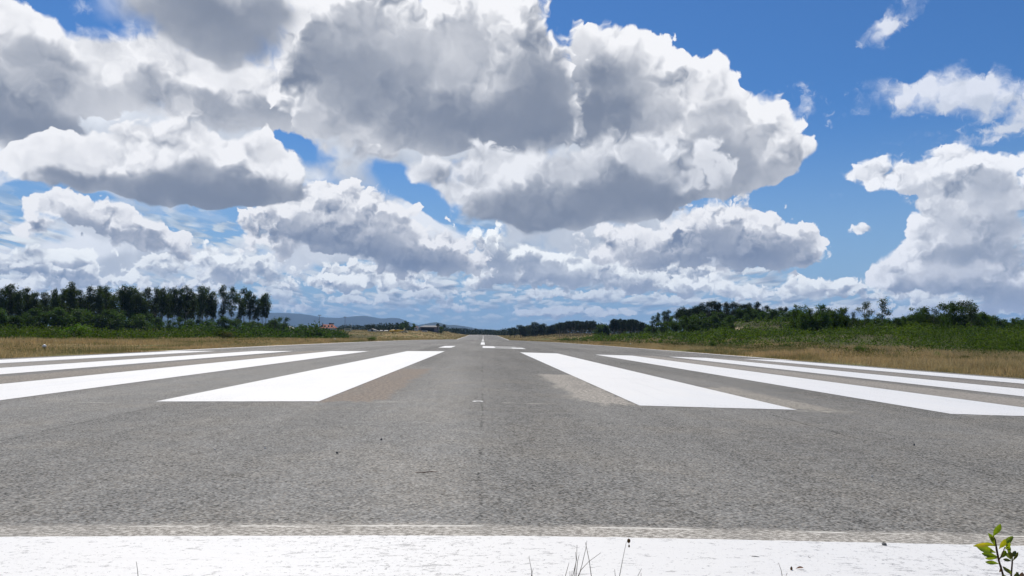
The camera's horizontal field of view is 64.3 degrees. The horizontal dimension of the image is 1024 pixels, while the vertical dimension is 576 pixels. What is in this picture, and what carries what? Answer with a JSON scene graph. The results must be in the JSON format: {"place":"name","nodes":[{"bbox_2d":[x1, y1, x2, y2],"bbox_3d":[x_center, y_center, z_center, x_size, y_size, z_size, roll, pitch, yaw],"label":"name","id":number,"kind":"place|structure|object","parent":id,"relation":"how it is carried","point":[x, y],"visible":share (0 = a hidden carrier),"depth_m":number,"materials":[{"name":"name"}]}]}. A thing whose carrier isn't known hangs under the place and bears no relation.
{"place":"outdoors","nodes":[
{"label":"outdoors","id":0,"kind":"place"},
{"bbox_2d":[16,311,417,328],"bbox_3d":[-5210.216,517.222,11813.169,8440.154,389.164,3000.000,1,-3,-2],"label":"hills","id":1,"kind":"structure","parent":0,"point":[298,319],"depth_m":11409.97,"materials":[{"name":"plant"}]},
{"bbox_2d":[410,322,518,333],"bbox_3d":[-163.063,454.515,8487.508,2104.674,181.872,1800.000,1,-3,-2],"label":"hills","id":2,"kind":"structure","parent":0,"point":[452,326],"depth_m":8328.40,"materials":[{"name":"plant"}]},
{"bbox_2d":[0,0,1023,333],"label":"sky","id":3,"kind":"structure","parent":0,"point":[479,164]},
{"bbox_2d":[4,321,1021,377],"bbox_3d":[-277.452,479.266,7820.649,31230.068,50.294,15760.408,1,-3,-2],"label":"ground","id":4,"kind":"structure","parent":0,"point":[560,337],"depth_m":126.62,"materials":[{"name":"plant"}]},
{"bbox_2d":[0,288,9,309],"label":"eucalyptus tree","id":5,"kind":"object","parent":4,"relation":"on","point":[3,301],"visible":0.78,"depth_m":229.45,"materials":[{"name":"green plant"}]},
{"bbox_2d":[0,309,12,325],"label":"broadleaf tree","id":6,"kind":"object","parent":4,"relation":"on","point":[4,318],"visible":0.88,"depth_m":210.20,"materials":[{"name":"green plant"}]},
{"bbox_2d":[2,283,18,315],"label":"eucalyptus tree","id":7,"kind":"object","parent":4,"relation":"on","point":[10,305],"visible":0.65,"depth_m":233.73,"materials":[{"name":"green plant"}]},
{"bbox_2d":[11,290,26,316],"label":"eucalyptus tree","id":8,"kind":"object","parent":4,"relation":"on","point":[18,301],"visible":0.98,"depth_m":231.20,"materials":[{"name":"green plant"}]},
{"bbox_2d":[13,316,28,328],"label":"broadleaf tree","id":9,"kind":"object","parent":4,"relation":"on","point":[21,319],"visible":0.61,"depth_m":212.71,"materials":[{"name":"green plant"}]},
{"bbox_2d":[21,286,34,315],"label":"eucalyptus tree","id":10,"kind":"object","parent":4,"relation":"on","point":[29,304],"visible":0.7,"depth_m":237.37,"materials":[{"name":"green plant"}]},
{"bbox_2d":[23,306,42,328],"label":"broadleaf tree","id":11,"kind":"object","parent":4,"relation":"on","point":[31,310],"visible":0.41,"depth_m":233.29,"materials":[{"name":"green plant"}]},
{"bbox_2d":[30,291,45,315],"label":"eucalyptus tree","id":12,"kind":"object","parent":4,"relation":"on","point":[37,303],"visible":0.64,"depth_m":238.24,"materials":[{"name":"green plant"}]},
{"bbox_2d":[31,315,46,328],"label":"broadleaf tree","id":13,"kind":"object","parent":4,"relation":"on","point":[40,323],"visible":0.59,"depth_m":229.84,"materials":[{"name":"green plant"}]},
{"bbox_2d":[28,312,50,328],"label":"broadleaf tree","id":14,"kind":"object","parent":4,"relation":"on","point":[44,318],"visible":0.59,"depth_m":232.50,"materials":[{"name":"green plant"}]},
{"bbox_2d":[39,290,51,321],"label":"eucalyptus tree","id":15,"kind":"object","parent":4,"relation":"on","point":[45,300],"visible":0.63,"depth_m":248.07,"materials":[{"name":"green plant"}]},
{"bbox_2d":[48,287,62,318],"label":"eucalyptus tree","id":16,"kind":"object","parent":4,"relation":"on","point":[55,302],"visible":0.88,"depth_m":243.78,"materials":[{"name":"green plant"}]},
{"bbox_2d":[46,311,65,326],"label":"broadleaf tree","id":17,"kind":"object","parent":4,"relation":"on","point":[53,317],"visible":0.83,"depth_m":230.46,"materials":[{"name":"green plant"}]},
{"bbox_2d":[48,306,75,328],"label":"broadleaf tree","id":18,"kind":"object","parent":4,"relation":"on","point":[58,310],"visible":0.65,"depth_m":232.58,"materials":[{"name":"green plant"}]},
{"bbox_2d":[54,287,69,314],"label":"eucalyptus tree","id":19,"kind":"object","parent":4,"relation":"on","point":[63,303],"visible":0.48,"depth_m":255.41,"materials":[{"name":"green plant"}]},
{"bbox_2d":[64,281,80,312],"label":"eucalyptus tree","id":20,"kind":"object","parent":4,"relation":"on","point":[70,291],"visible":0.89,"depth_m":249.75,"materials":[{"name":"green plant"}]},
{"bbox_2d":[54,323,95,336],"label":"bush","id":21,"kind":"object","parent":4,"relation":"on","point":[74,329],"visible":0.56,"depth_m":103.08,"materials":[{"name":"green plant"}]},
{"bbox_2d":[68,307,90,327],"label":"broadleaf tree","id":22,"kind":"object","parent":4,"relation":"on","point":[78,314],"visible":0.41,"depth_m":239.42,"materials":[{"name":"green plant"}]},
{"bbox_2d":[74,290,85,309],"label":"eucalyptus tree","id":23,"kind":"object","parent":4,"relation":"on","point":[80,299],"visible":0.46,"depth_m":258.04,"materials":[{"name":"green plant"}]},
{"bbox_2d":[77,311,96,327],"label":"broadleaf tree","id":24,"kind":"object","parent":4,"relation":"on","point":[89,316],"visible":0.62,"depth_m":244.41,"materials":[{"name":"green plant"}]},
{"bbox_2d":[82,286,100,313],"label":"eucalyptus tree","id":25,"kind":"object","parent":4,"relation":"on","point":[91,291],"visible":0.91,"depth_m":257.69,"materials":[{"name":"green plant"}]},
{"bbox_2d":[95,286,106,314],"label":"eucalyptus tree","id":26,"kind":"object","parent":4,"relation":"on","point":[100,308],"visible":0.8,"depth_m":260.38,"materials":[{"name":"green plant"}]},
{"bbox_2d":[92,309,116,331],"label":"broadleaf tree","id":27,"kind":"object","parent":4,"relation":"on","point":[105,322],"visible":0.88,"depth_m":245.47,"materials":[{"name":"green plant"}]},
{"bbox_2d":[95,285,115,314],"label":"eucalyptus tree","id":28,"kind":"object","parent":4,"relation":"on","point":[108,295],"visible":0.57,"depth_m":271.15,"materials":[{"name":"green plant"}]},
{"bbox_2d":[104,311,121,329],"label":"broadleaf tree","id":29,"kind":"object","parent":4,"relation":"on","point":[114,316],"visible":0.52,"depth_m":251.68,"materials":[{"name":"green plant"}]},
{"bbox_2d":[107,294,119,312],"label":"eucalyptus tree","id":30,"kind":"object","parent":4,"relation":"on","point":[112,301],"visible":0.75,"depth_m":265.37,"materials":[{"name":"green plant"}]},
{"bbox_2d":[107,307,128,330],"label":"broadleaf tree","id":31,"kind":"object","parent":4,"relation":"on","point":[121,321],"visible":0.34,"depth_m":255.27,"materials":[{"name":"green plant"}]},
{"bbox_2d":[113,285,130,311],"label":"eucalyptus tree","id":32,"kind":"object","parent":4,"relation":"on","point":[122,301],"visible":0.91,"depth_m":271.77,"materials":[{"name":"green plant"}]},
{"bbox_2d":[122,286,139,321],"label":"eucalyptus tree","id":33,"kind":"object","parent":4,"relation":"on","point":[130,293],"visible":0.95,"depth_m":272.97,"materials":[{"name":"green plant"}]},
{"bbox_2d":[123,315,140,331],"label":"broadleaf tree","id":34,"kind":"object","parent":4,"relation":"on","point":[132,318],"visible":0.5,"depth_m":265.10,"materials":[{"name":"green plant"}]},
{"bbox_2d":[133,292,149,314],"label":"eucalyptus tree","id":35,"kind":"object","parent":4,"relation":"on","point":[139,299],"visible":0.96,"depth_m":274.77,"materials":[{"name":"green plant"}]},
{"bbox_2d":[130,313,152,330],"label":"broadleaf tree","id":36,"kind":"object","parent":4,"relation":"on","point":[141,321],"visible":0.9,"depth_m":262.53,"materials":[{"name":"green plant"}]},
{"bbox_2d":[135,310,154,330],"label":"broadleaf tree","id":37,"kind":"object","parent":4,"relation":"on","point":[148,317],"visible":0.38,"depth_m":274.89,"materials":[{"name":"green plant"}]},
{"bbox_2d":[142,287,156,316],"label":"eucalyptus tree","id":38,"kind":"object","parent":4,"relation":"on","point":[147,293],"visible":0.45,"depth_m":289.10,"materials":[{"name":"green plant"}]},
{"bbox_2d":[149,286,167,318],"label":"eucalyptus tree","id":39,"kind":"object","parent":4,"relation":"on","point":[156,297],"visible":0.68,"depth_m":291.32,"materials":[{"name":"green plant"}]},
{"bbox_2d":[151,317,166,329],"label":"broadleaf tree","id":40,"kind":"object","parent":4,"relation":"on","point":[158,320],"visible":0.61,"depth_m":273.55,"materials":[{"name":"green plant"}]},
{"bbox_2d":[154,286,170,319],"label":"eucalyptus tree","id":41,"kind":"object","parent":4,"relation":"on","point":[164,301],"visible":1,"depth_m":285.76,"materials":[{"name":"green plant"}]},
{"bbox_2d":[0,320,332,339],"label":"scrub","id":42,"kind":"object","parent":4,"relation":"on","point":[16,332],"visible":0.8,"depth_m":115.80,"materials":[{"name":"green plant"}]},
{"bbox_2d":[163,287,173,320],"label":"eucalyptus tree","id":43,"kind":"object","parent":4,"relation":"on","point":[169,314],"visible":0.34,"depth_m":294.80,"materials":[{"name":"green plant"}]},
{"bbox_2d":[164,286,184,322],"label":"eucalyptus tree","id":44,"kind":"object","parent":4,"relation":"on","point":[175,293],"visible":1,"depth_m":288.56,"materials":[{"name":"green plant"}]},
{"bbox_2d":[0,335,359,339],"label":"heath","id":45,"kind":"object","parent":4,"relation":"on","point":[166,338],"visible":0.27,"depth_m":102.37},
{"bbox_2d":[174,317,186,328],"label":"broadleaf tree","id":46,"kind":"object","parent":4,"relation":"on","point":[180,320],"visible":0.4,"depth_m":281.26,"materials":[{"name":"green plant"}]},
{"bbox_2d":[175,288,186,327],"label":"eucalyptus tree","id":47,"kind":"object","parent":4,"relation":"on","point":[178,313],"visible":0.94,"depth_m":291.10,"materials":[{"name":"green plant"}]},
{"bbox_2d":[181,285,196,321],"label":"eucalyptus tree","id":48,"kind":"object","parent":4,"relation":"on","point":[187,298],"visible":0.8,"depth_m":295.55,"materials":[{"name":"green plant"}]},
{"bbox_2d":[188,293,197,319],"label":"eucalyptus tree","id":49,"kind":"object","parent":4,"relation":"on","point":[194,307],"visible":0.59,"depth_m":301.43,"materials":[{"name":"green plant"}]},
{"bbox_2d":[194,285,211,323],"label":"eucalyptus tree","id":50,"kind":"object","parent":4,"relation":"on","point":[201,297],"visible":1,"depth_m":297.98,"materials":[{"name":"green plant"}]},
{"bbox_2d":[203,287,210,320],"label":"eucalyptus tree","id":51,"kind":"object","parent":4,"relation":"on","point":[206,313],"visible":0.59,"depth_m":304.07,"materials":[{"name":"green plant"}]},
{"bbox_2d":[206,291,219,321],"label":"eucalyptus tree","id":52,"kind":"object","parent":4,"relation":"on","point":[212,301],"visible":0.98,"depth_m":302.53,"materials":[{"name":"green plant"}]},
{"bbox_2d":[217,284,231,317],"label":"eucalyptus tree","id":53,"kind":"object","parent":4,"relation":"on","point":[222,309],"visible":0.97,"depth_m":309.04,"materials":[{"name":"green plant"}]},
{"bbox_2d":[217,316,235,329],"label":"broadleaf tree","id":54,"kind":"object","parent":4,"relation":"on","point":[225,319],"visible":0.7,"depth_m":293.43,"materials":[{"name":"green plant"}]},
{"bbox_2d":[0,330,466,358],"bbox_3d":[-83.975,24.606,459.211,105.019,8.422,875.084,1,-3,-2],"label":"dry grass","id":55,"kind":"structure","parent":4,"relation":"on","point":[157,343],"depth_m":62.14,"materials":[{"name":"plant"}]},
{"bbox_2d":[226,287,240,318],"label":"eucalyptus tree","id":56,"kind":"object","parent":4,"relation":"on","point":[232,294],"visible":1,"depth_m":311.04,"materials":[{"name":"green plant"}]},
{"bbox_2d":[234,293,246,320],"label":"eucalyptus tree","id":57,"kind":"object","parent":4,"relation":"on","point":[242,309],"visible":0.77,"depth_m":317.34,"materials":[{"name":"green plant"}]},
{"bbox_2d":[238,287,250,321],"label":"eucalyptus tree","id":58,"kind":"object","parent":4,"relation":"on","point":[244,292],"visible":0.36,"depth_m":324.59,"materials":[{"name":"green plant"}]},
{"bbox_2d":[245,290,253,321],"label":"eucalyptus tree","id":59,"kind":"object","parent":4,"relation":"on","point":[250,292],"visible":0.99,"depth_m":319.89,"materials":[{"name":"green plant"}]},
{"bbox_2d":[246,293,259,319],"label":"eucalyptus tree","id":60,"kind":"object","parent":4,"relation":"on","point":[253,305],"visible":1,"depth_m":319.46,"materials":[{"name":"green plant"}]},
{"bbox_2d":[255,298,265,322],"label":"eucalyptus tree","id":61,"kind":"object","parent":4,"relation":"on","point":[260,307],"visible":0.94,"depth_m":321.61,"materials":[{"name":"green plant"}]},
{"bbox_2d":[178,318,351,338],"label":"bushes","id":62,"kind":"object","parent":4,"relation":"on","point":[316,332],"visible":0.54,"depth_m":228.40,"materials":[{"name":"green plant"}]},
{"bbox_2d":[260,292,271,324],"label":"eucalyptus tree","id":63,"kind":"object","parent":4,"relation":"on","point":[267,304],"visible":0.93,"depth_m":326.41,"materials":[{"name":"green plant"}]},
{"bbox_2d":[265,316,282,330],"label":"broadleaf tree","id":64,"kind":"object","parent":4,"relation":"on","point":[275,322],"visible":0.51,"depth_m":312.09,"materials":[{"name":"green plant"}]},
{"bbox_2d":[420,325,441,332],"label":"long hangar","id":65,"kind":"structure","parent":4,"relation":"on","point":[432,328],"depth_m":697.19,"materials":[{"name":"white metal"}]},
{"bbox_2d":[3,335,1012,363],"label":"verge weeds","id":66,"kind":"object","parent":4,"relation":"on","point":[414,338],"visible":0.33,"depth_m":66.63,"materials":[{"name":"green plant"}]},
{"bbox_2d":[0,335,1023,575],"bbox_3d":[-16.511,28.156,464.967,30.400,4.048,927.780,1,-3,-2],"label":"runway","id":67,"kind":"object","parent":4,"relation":"on","point":[548,458],"visible":0.99,"depth_m":4.86,"materials":[{"name":"asphalt"}]},
{"bbox_2d":[516,324,527,337],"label":"broadleaf tree","id":68,"kind":"object","parent":4,"relation":"on","point":[521,328],"visible":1,"depth_m":632.51,"materials":[{"name":"green plant"}]},
{"bbox_2d":[527,323,536,336],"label":"broadleaf tree","id":69,"kind":"object","parent":4,"relation":"on","point":[532,330],"visible":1,"depth_m":634.43,"materials":[{"name":"green plant"}]},
{"bbox_2d":[565,542,599,575],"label":"grass tuft","id":70,"kind":"object","parent":4,"relation":"on","point":[582,562],"visible":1,"depth_m":2.04,"materials":[{"name":"grey plant"}]},
{"bbox_2d":[656,322,668,332],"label":"broadleaf tree","id":71,"kind":"object","parent":4,"relation":"on","point":[664,328],"visible":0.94,"depth_m":284.82,"materials":[{"name":"green plant"}]},
{"bbox_2d":[306,319,1023,336],"bbox_3d":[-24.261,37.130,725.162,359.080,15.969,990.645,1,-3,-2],"label":"woods","id":72,"kind":"object","parent":4,"relation":"on","point":[471,331],"visible":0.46,"depth_m":752.27,"materials":[{"name":"plant"}]},
{"bbox_2d":[663,309,671,333],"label":"eucalyptus tree","id":73,"kind":"object","parent":4,"relation":"on","point":[665,314],"visible":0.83,"depth_m":286.89,"materials":[{"name":"green plant"}]},
{"bbox_2d":[668,317,685,334],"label":"broadleaf tree","id":74,"kind":"object","parent":4,"relation":"on","point":[676,326],"visible":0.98,"depth_m":233.53,"materials":[{"name":"green plant"}]},
{"bbox_2d":[672,310,684,332],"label":"pine tree","id":75,"kind":"object","parent":4,"relation":"on","point":[678,314],"visible":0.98,"depth_m":257.38,"materials":[{"name":"green plant"}]},
{"bbox_2d":[678,315,688,331],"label":"broadleaf tree","id":76,"kind":"object","parent":4,"relation":"on","point":[686,319],"visible":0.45,"depth_m":237.47,"materials":[{"name":"green plant"}]},
{"bbox_2d":[688,321,700,332],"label":"broadleaf tree","id":77,"kind":"object","parent":4,"relation":"on","point":[694,327],"visible":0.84,"depth_m":224.43,"materials":[{"name":"green plant"}]},
{"bbox_2d":[689,314,713,330],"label":"broadleaf tree","id":78,"kind":"object","parent":4,"relation":"on","point":[699,321],"visible":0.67,"depth_m":232.01,"materials":[{"name":"green plant"}]},
{"bbox_2d":[698,311,720,328],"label":"broadleaf tree","id":79,"kind":"object","parent":4,"relation":"on","point":[713,316],"visible":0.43,"depth_m":235.73,"materials":[{"name":"green plant"}]},
{"bbox_2d":[714,312,731,323],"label":"broadleaf tree","id":80,"kind":"object","parent":4,"relation":"on","point":[721,314],"visible":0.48,"depth_m":242.00,"materials":[{"name":"green plant"}]},
{"bbox_2d":[719,315,734,327],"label":"broadleaf tree","id":81,"kind":"object","parent":4,"relation":"on","point":[726,320],"visible":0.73,"depth_m":235.94,"materials":[{"name":"green plant"}]},
{"bbox_2d":[498,333,1023,377],"bbox_3d":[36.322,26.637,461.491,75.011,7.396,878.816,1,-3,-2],"label":"dry grass","id":82,"kind":"structure","parent":4,"relation":"on","point":[1012,365],"depth_m":45.52,"materials":[{"name":"plant"}]},
{"bbox_2d":[555,339,1018,359],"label":"heath","id":83,"kind":"object","parent":4,"relation":"on","point":[758,347],"visible":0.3,"depth_m":70.79,"materials":[{"name":"plant"}]},
{"bbox_2d":[556,313,1023,356],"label":"scrub","id":84,"kind":"object","parent":4,"relation":"on","point":[1000,338],"visible":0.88,"depth_m":116.43,"materials":[{"name":"green plant"}]},
{"bbox_2d":[789,306,804,329],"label":"broadleaf tree","id":85,"kind":"object","parent":4,"relation":"on","point":[796,311],"visible":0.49,"depth_m":154.62,"materials":[{"name":"green plant"}]},
{"bbox_2d":[794,310,810,330],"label":"broadleaf tree","id":86,"kind":"object","parent":4,"relation":"on","point":[801,315],"visible":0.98,"depth_m":149.58,"materials":[{"name":"green plant"}]},
{"bbox_2d":[805,308,818,329],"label":"broadleaf tree","id":87,"kind":"object","parent":4,"relation":"on","point":[809,312],"visible":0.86,"depth_m":150.69,"materials":[{"name":"green plant"}]},
{"bbox_2d":[814,304,833,331],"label":"broadleaf tree","id":88,"kind":"object","parent":4,"relation":"on","point":[824,319],"visible":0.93,"depth_m":149.34,"materials":[{"name":"green plant"}]},
{"bbox_2d":[827,308,843,329],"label":"broadleaf tree","id":89,"kind":"object","parent":4,"relation":"on","point":[833,314],"visible":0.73,"depth_m":152.15,"materials":[{"name":"green plant"}]},
{"bbox_2d":[838,307,850,328],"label":"broadleaf tree","id":90,"kind":"object","parent":4,"relation":"on","point":[845,319],"visible":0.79,"depth_m":152.30,"materials":[{"name":"green plant"}]},
{"bbox_2d":[847,311,857,327],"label":"slender tree","id":91,"kind":"object","parent":4,"relation":"on","point":[853,318],"visible":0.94,"depth_m":146.59,"materials":[{"name":"green plant"}]},
{"bbox_2d":[855,301,874,325],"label":"slender tree","id":92,"kind":"object","parent":4,"relation":"on","point":[866,314],"visible":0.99,"depth_m":148.56,"materials":[{"name":"green plant"}]},
{"bbox_2d":[872,296,892,324],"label":"slender tree","id":93,"kind":"object","parent":4,"relation":"on","point":[882,308],"visible":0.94,"depth_m":156.18,"materials":[{"name":"green plant"}]},
{"bbox_2d":[892,317,903,328],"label":"broadleaf tree","id":94,"kind":"object","parent":4,"relation":"on","point":[897,319],"visible":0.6,"depth_m":149.04,"materials":[{"name":"green plant"}]},
{"bbox_2d":[907,307,926,326],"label":"broadleaf tree","id":95,"kind":"object","parent":4,"relation":"on","point":[919,316],"visible":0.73,"depth_m":152.76,"materials":[{"name":"green plant"}]},
{"bbox_2d":[918,305,934,326],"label":"broadleaf tree","id":96,"kind":"object","parent":4,"relation":"on","point":[926,310],"visible":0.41,"depth_m":154.60,"materials":[{"name":"green plant"}]},
{"bbox_2d":[922,313,941,330],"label":"broadleaf tree","id":97,"kind":"object","parent":4,"relation":"on","point":[929,322],"visible":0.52,"depth_m":154.31,"materials":[{"name":"green plant"}]},
{"bbox_2d":[928,308,940,327],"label":"slender tree","id":98,"kind":"object","parent":4,"relation":"on","point":[932,317],"visible":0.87,"depth_m":146.62,"materials":[{"name":"green plant"}]},
{"bbox_2d":[935,302,959,327],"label":"broadleaf tree","id":99,"kind":"object","parent":4,"relation":"on","point":[942,306],"visible":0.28,"depth_m":157.73,"materials":[{"name":"green plant"}]},
{"bbox_2d":[941,301,966,329],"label":"broadleaf tree","id":100,"kind":"object","parent":4,"relation":"on","point":[951,308],"visible":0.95,"depth_m":146.79,"materials":[{"name":"green plant"}]},
{"bbox_2d":[952,298,970,326],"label":"slender tree","id":101,"kind":"object","parent":4,"relation":"on","point":[962,306],"visible":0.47,"depth_m":157.12,"materials":[{"name":"green plant"}]},
{"bbox_2d":[963,302,982,325],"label":"slender tree","id":102,"kind":"object","parent":4,"relation":"on","point":[972,310],"visible":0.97,"depth_m":149.09,"materials":[{"name":"green plant"}]},
{"bbox_2d":[968,313,988,327],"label":"broadleaf tree","id":103,"kind":"object","parent":4,"relation":"on","point":[979,324],"visible":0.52,"depth_m":150.99,"materials":[{"name":"green plant"}]},
{"bbox_2d":[976,312,990,329],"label":"broadleaf tree","id":104,"kind":"object","parent":4,"relation":"on","point":[983,315],"visible":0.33,"depth_m":153.79,"materials":[{"name":"green plant"}]},
{"bbox_2d":[974,524,1018,575],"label":"seedling","id":105,"kind":"object","parent":4,"relation":"on","point":[988,551],"visible":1,"depth_m":2.08,"materials":[{"name":"green plant"}]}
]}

